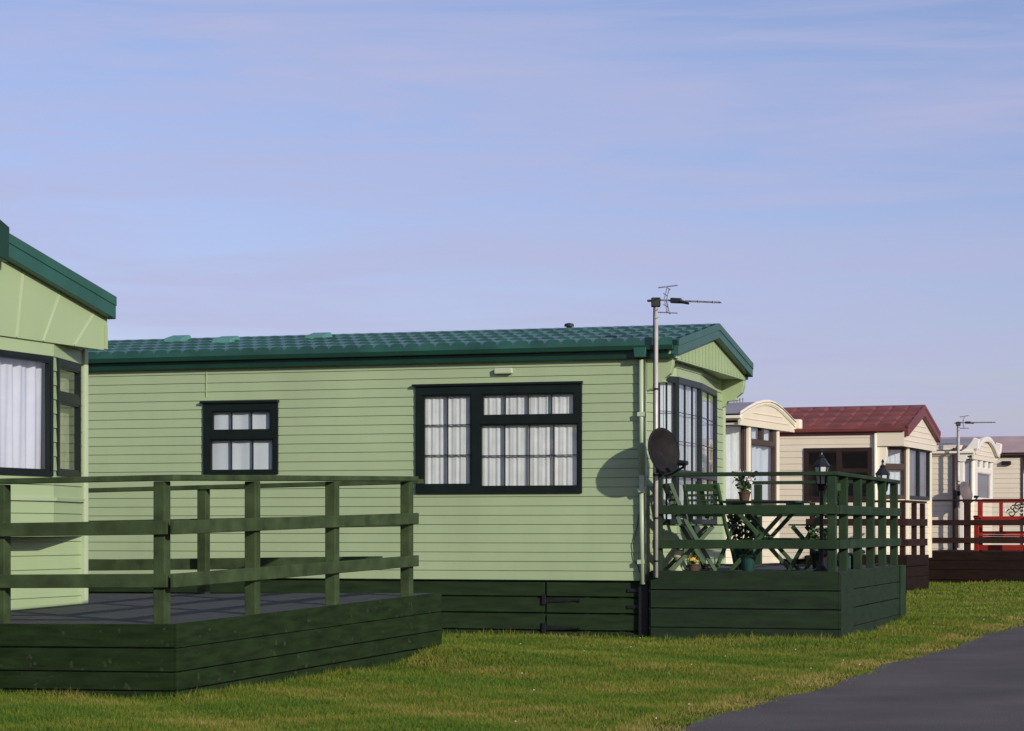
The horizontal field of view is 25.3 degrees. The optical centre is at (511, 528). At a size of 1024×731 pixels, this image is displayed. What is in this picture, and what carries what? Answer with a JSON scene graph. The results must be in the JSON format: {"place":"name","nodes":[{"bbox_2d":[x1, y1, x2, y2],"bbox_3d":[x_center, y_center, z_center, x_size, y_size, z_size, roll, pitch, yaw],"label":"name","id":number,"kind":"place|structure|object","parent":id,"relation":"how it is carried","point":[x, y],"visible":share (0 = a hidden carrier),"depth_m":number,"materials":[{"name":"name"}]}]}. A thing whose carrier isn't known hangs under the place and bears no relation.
{"place":"outdoors","nodes":[
{"label":"outdoors","id":0,"kind":"place"},
{"bbox_2d":[0,0,1023,436],"label":"sky","id":1,"kind":"structure","parent":0,"point":[845,178],"materials":[{"name":"blue"}]},
{"bbox_2d":[0,578,1023,730],"bbox_3d":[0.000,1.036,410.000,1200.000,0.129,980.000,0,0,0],"label":"ground","id":2,"kind":"structure","parent":0,"point":[708,715],"depth_m":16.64,"materials":[{"name":"green plant"}]},
{"bbox_2d":[0,475,441,699],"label":"veranda deck","id":3,"kind":"structure","parent":2,"relation":"on","point":[161,640],"depth_m":15.44,"materials":[{"name":"green wood"}]},
{"bbox_2d":[0,220,116,609],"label":"static caravan","id":4,"kind":"object","parent":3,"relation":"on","point":[55,315],"visible":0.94,"depth_m":16.81,"materials":[{"name":"green"}]},
{"bbox_2d":[0,350,53,475],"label":"bay window","id":5,"kind":"structure","parent":4,"relation":"in","point":[20,372],"depth_m":16.61,"materials":[{"name":"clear glass"}]},
{"bbox_2d":[55,358,80,476],"bbox_3d":[-3.381,-0.826,17.247,0.097,0.868,0.665,0,0,4],"label":"bay window","id":6,"kind":"structure","parent":4,"relation":"in","point":[65,399],"depth_m":17.42,"materials":[{"name":"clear glass"}]},
{"bbox_2d":[88,323,752,637],"bbox_3d":[-2.630,-0.537,25.532,10.082,3.335,3.695,0,0,18],"label":"static caravan","id":7,"kind":"object","parent":2,"relation":"on","point":[524,454],"visible":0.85,"depth_m":23.24,"materials":[{"name":"green"}]},
{"bbox_2d":[199,400,279,474],"bbox_3d":[-2.830,-0.944,23.806,0.884,0.765,0.105,0,0,18],"label":"window","id":8,"kind":"structure","parent":7,"relation":"in","point":[237,435],"depth_m":23.81,"materials":[{"name":"clear glass"}]},
{"bbox_2d":[412,381,582,493],"bbox_3d":[-0.146,-0.904,22.955,1.791,1.110,0.105,0,0,18],"label":"window","id":9,"kind":"structure","parent":7,"relation":"in","point":[505,437],"depth_m":22.96,"materials":[{"name":"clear glass"}]},
{"bbox_2d":[658,376,677,524],"bbox_3d":[1.533,-0.780,22.869,0.296,1.485,0.079,0,0,-45],"label":"bay window","id":10,"kind":"structure","parent":7,"relation":"in","point":[667,392],"depth_m":22.93,"materials":[{"name":"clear glass"}]},
{"bbox_2d":[647,285,721,576],"bbox_3d":[1.673,-0.946,22.244,0.722,2.851,0.300,0,0,12],"label":"aerial pole","id":11,"kind":"object","parent":7,"relation":"attached to","point":[655,303],"visible":0.99,"depth_m":22.29,"materials":[{"name":"black metal"}]},
{"bbox_2d":[648,428,688,475],"bbox_3d":[1.496,-0.737,22.086,0.386,0.474,0.512,0,0,0],"label":"satellite dish","id":12,"kind":"object","parent":11,"relation":"attached to","point":[663,450],"visible":1,"depth_m":22.11,"materials":[{"name":"grey metal"}]},
{"bbox_2d":[678,377,701,523],"bbox_3d":[1.793,-0.780,23.470,0.083,1.485,1.042,0,0,18],"label":"bay window","id":13,"kind":"structure","parent":7,"relation":"in","point":[689,391],"depth_m":23.65,"materials":[{"name":"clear glass"}]},
{"bbox_2d":[702,383,716,523],"bbox_3d":[2.098,-0.780,24.667,0.225,1.485,1.420,0,0,18],"label":"bay window","id":14,"kind":"structure","parent":7,"relation":"in","point":[709,395],"depth_m":24.83,"materials":[{"name":"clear glass"}]},
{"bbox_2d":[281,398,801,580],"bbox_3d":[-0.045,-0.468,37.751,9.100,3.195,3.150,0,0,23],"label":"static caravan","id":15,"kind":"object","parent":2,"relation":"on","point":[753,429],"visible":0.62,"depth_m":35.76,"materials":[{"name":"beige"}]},
{"bbox_2d":[726,420,745,500],"bbox_3d":[3.341,-1.010,35.074,0.640,1.275,0.144,0,0,-41],"label":"bay window","id":16,"kind":"structure","parent":15,"relation":"in","point":[735,434],"depth_m":35.18,"materials":[{"name":"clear glass"}]},
{"bbox_2d":[751,427,775,504],"bbox_3d":[3.887,-1.010,35.983,0.147,1.275,1.490,0,0,23],"label":"bay window","id":17,"kind":"structure","parent":15,"relation":"in","point":[762,439],"depth_m":36.39,"materials":[{"name":"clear glass"}]},
{"bbox_2d":[769,448,769,499],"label":"bay window","id":18,"kind":"structure","parent":15,"relation":"in","point":[769,448],"depth_m":36.78,"materials":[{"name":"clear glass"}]},
{"bbox_2d":[649,471,905,638],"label":"veranda deck","id":19,"kind":"structure","parent":2,"relation":"on","point":[761,600],"depth_m":22.20,"materials":[{"name":"green wood"}]},
{"bbox_2d":[672,549,683,570],"bbox_3d":[1.629,0.287,22.457,0.130,0.267,0.132,0,0,-41],"label":"potted plant","id":20,"kind":"object","parent":19,"relation":"on","point":[677,554],"visible":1,"depth_m":22.41,"materials":[{"name":"white plant"}]},
{"bbox_2d":[663,483,716,570],"bbox_3d":[1.752,-0.007,22.555,0.485,0.878,0.408,0,0,-6],"label":"folding chair","id":21,"kind":"object","parent":19,"relation":"on","point":[672,498],"visible":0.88,"depth_m":22.40,"materials":[{"name":"green wood"}]},
{"bbox_2d":[687,554,700,570],"bbox_3d":[1.780,0.338,22.377,0.154,0.165,0.144,0,0,-22],"label":"potted plant","id":22,"kind":"object","parent":19,"relation":"on","point":[693,566],"visible":1,"depth_m":22.34,"materials":[{"name":"yellow plant"}]},
{"bbox_2d":[682,483,738,569],"bbox_3d":[2.003,-0.007,23.027,0.408,0.878,0.485,0,0,32],"label":"folding chair","id":23,"kind":"object","parent":19,"relation":"on","point":[700,488],"visible":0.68,"depth_m":22.90,"materials":[{"name":"green wood"}]},
{"bbox_2d":[726,514,760,568],"bbox_3d":[2.381,0.129,23.533,0.386,0.582,0.387,0,0,-32],"label":"potted plant","id":24,"kind":"object","parent":19,"relation":"on","point":[739,529],"visible":0.48,"depth_m":23.47,"materials":[{"name":"green plant"}]},
{"bbox_2d":[739,549,756,570],"bbox_3d":[2.302,0.283,22.307,0.178,0.274,0.184,0,0,-39],"label":"potted plant","id":25,"kind":"object","parent":19,"relation":"on","point":[748,561],"visible":0.79,"depth_m":22.26,"materials":[{"name":"green plant"}]},
{"bbox_2d":[719,500,810,569],"bbox_3d":[2.542,0.079,22.923,0.800,0.706,0.688,0,0,18],"label":"folding table","id":26,"kind":"object","parent":19,"relation":"on","point":[764,535],"visible":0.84,"depth_m":22.73,"materials":[{"name":"green paint"}]},
{"bbox_2d":[732,469,757,500],"bbox_3d":[2.329,-0.436,22.823,0.245,0.321,0.258,0,0,-23],"label":"potted plant","id":27,"kind":"object","parent":26,"relation":"on","point":[744,493],"visible":0.69,"depth_m":22.79,"materials":[{"name":"green plant"}]},
{"bbox_2d":[787,483,848,570],"bbox_3d":[3.023,-0.007,22.575,0.485,0.878,0.408,0,0,33],"label":"folding chair","id":28,"kind":"object","parent":19,"relation":"on","point":[792,565],"visible":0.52,"depth_m":22.49,"materials":[{"name":"green wood"}]},
{"bbox_2d":[809,527,826,568],"bbox_3d":[3.020,0.202,22.308,0.265,0.436,0.277,0,0,-36],"label":"potted plant","id":29,"kind":"object","parent":19,"relation":"on","point":[815,553],"visible":0.41,"depth_m":22.26,"materials":[{"name":"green plant"}]},
{"bbox_2d":[812,449,829,570],"bbox_3d":[2.991,-0.175,22.088,0.184,1.190,0.180,0,0,-10],"label":"garden lantern","id":30,"kind":"object","parent":19,"relation":"on","point":[821,463],"visible":0.89,"depth_m":22.07,"materials":[{"name":"black metal"}]},
{"bbox_2d":[837,549,864,568],"bbox_3d":[3.479,0.318,23.466,0.362,0.203,0.160,0,0,-30],"label":"watering can","id":31,"kind":"object","parent":19,"relation":"on","point":[850,560],"visible":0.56,"depth_m":23.37,"materials":[{"name":"teal plastic"}]},
{"bbox_2d":[875,459,890,565],"bbox_3d":[4.137,-0.175,25.502,0.184,1.190,0.180,0,0,-10],"label":"garden lantern","id":32,"kind":"object","parent":19,"relation":"on","point":[882,472],"visible":0.44,"depth_m":25.46,"materials":[{"name":"black metal"}]},
{"bbox_2d":[768,405,940,564],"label":"static caravan","id":33,"kind":"object","parent":2,"relation":"on","point":[901,441],"visible":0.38,"depth_m":41.46,"materials":[{"name":"beige"}]},
{"bbox_2d":[804,447,871,500],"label":"window","id":34,"kind":"structure","parent":33,"relation":"in","point":[858,460],"depth_m":41.22,"materials":[{"name":"clear glass"}]},
{"bbox_2d":[885,447,905,498],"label":"bay window","id":35,"kind":"structure","parent":33,"relation":"in","point":[895,464],"depth_m":41.42,"materials":[{"name":"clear glass"}]},
{"bbox_2d":[910,448,929,499],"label":"bay window","id":36,"kind":"structure","parent":33,"relation":"in","point":[919,458],"depth_m":42.51,"materials":[{"name":"clear glass"}]},
{"bbox_2d":[804,500,928,592],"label":"veranda deck","id":37,"kind":"structure","parent":2,"relation":"on","point":[917,571],"depth_m":38.59,"materials":[{"name":"wood"}]},
{"bbox_2d":[932,437,1001,549],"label":"static caravan","id":38,"kind":"object","parent":2,"relation":"on","point":[979,457],"visible":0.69,"depth_m":49.16,"materials":[{"name":"beige plastic"}]},
{"bbox_2d":[965,456,974,498],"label":"bay window","id":39,"kind":"structure","parent":38,"relation":"in","point":[969,463],"depth_m":49.23,"materials":[{"name":"white paint"}]},
{"bbox_2d":[975,460,992,498],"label":"bay window","id":40,"kind":"structure","parent":38,"relation":"in","point":[983,469],"depth_m":50.38,"materials":[{"name":"white paint"}]},
{"bbox_2d":[929,499,1023,582],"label":"veranda deck","id":41,"kind":"structure","parent":2,"relation":"on","point":[967,564],"depth_m":44.95,"materials":[{"name":"red wood"}]},
{"bbox_2d":[954,415,994,547],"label":"aerial pole","id":42,"kind":"object","parent":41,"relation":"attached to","point":[958,424],"visible":0.92,"depth_m":48.68,"materials":[{"name":"black metal"}]},
{"bbox_2d":[957,481,978,502],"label":"satellite dish","id":43,"kind":"object","parent":42,"relation":"attached to","point":[965,491],"visible":0.88,"depth_m":48.56,"materials":[{"name":"grey metal"}]},
{"bbox_2d":[973,501,1023,550],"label":"garden bench","id":44,"kind":"object","parent":41,"relation":"on","point":[979,532],"visible":0.95,"depth_m":45.67,"materials":[{"name":"red paint"}]},
{"bbox_2d":[940,436,1023,544],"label":"static caravan","id":45,"kind":"object","parent":2,"relation":"on","point":[1008,474],"visible":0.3,"depth_m":57.15,"materials":[{"name":"beige"}]},
{"bbox_2d":[680,626,1023,730],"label":"road","id":46,"kind":"structure","parent":0,"point":[976,685],"depth_m":14.10,"materials":[{"name":"grey asphalt"}]}
]}

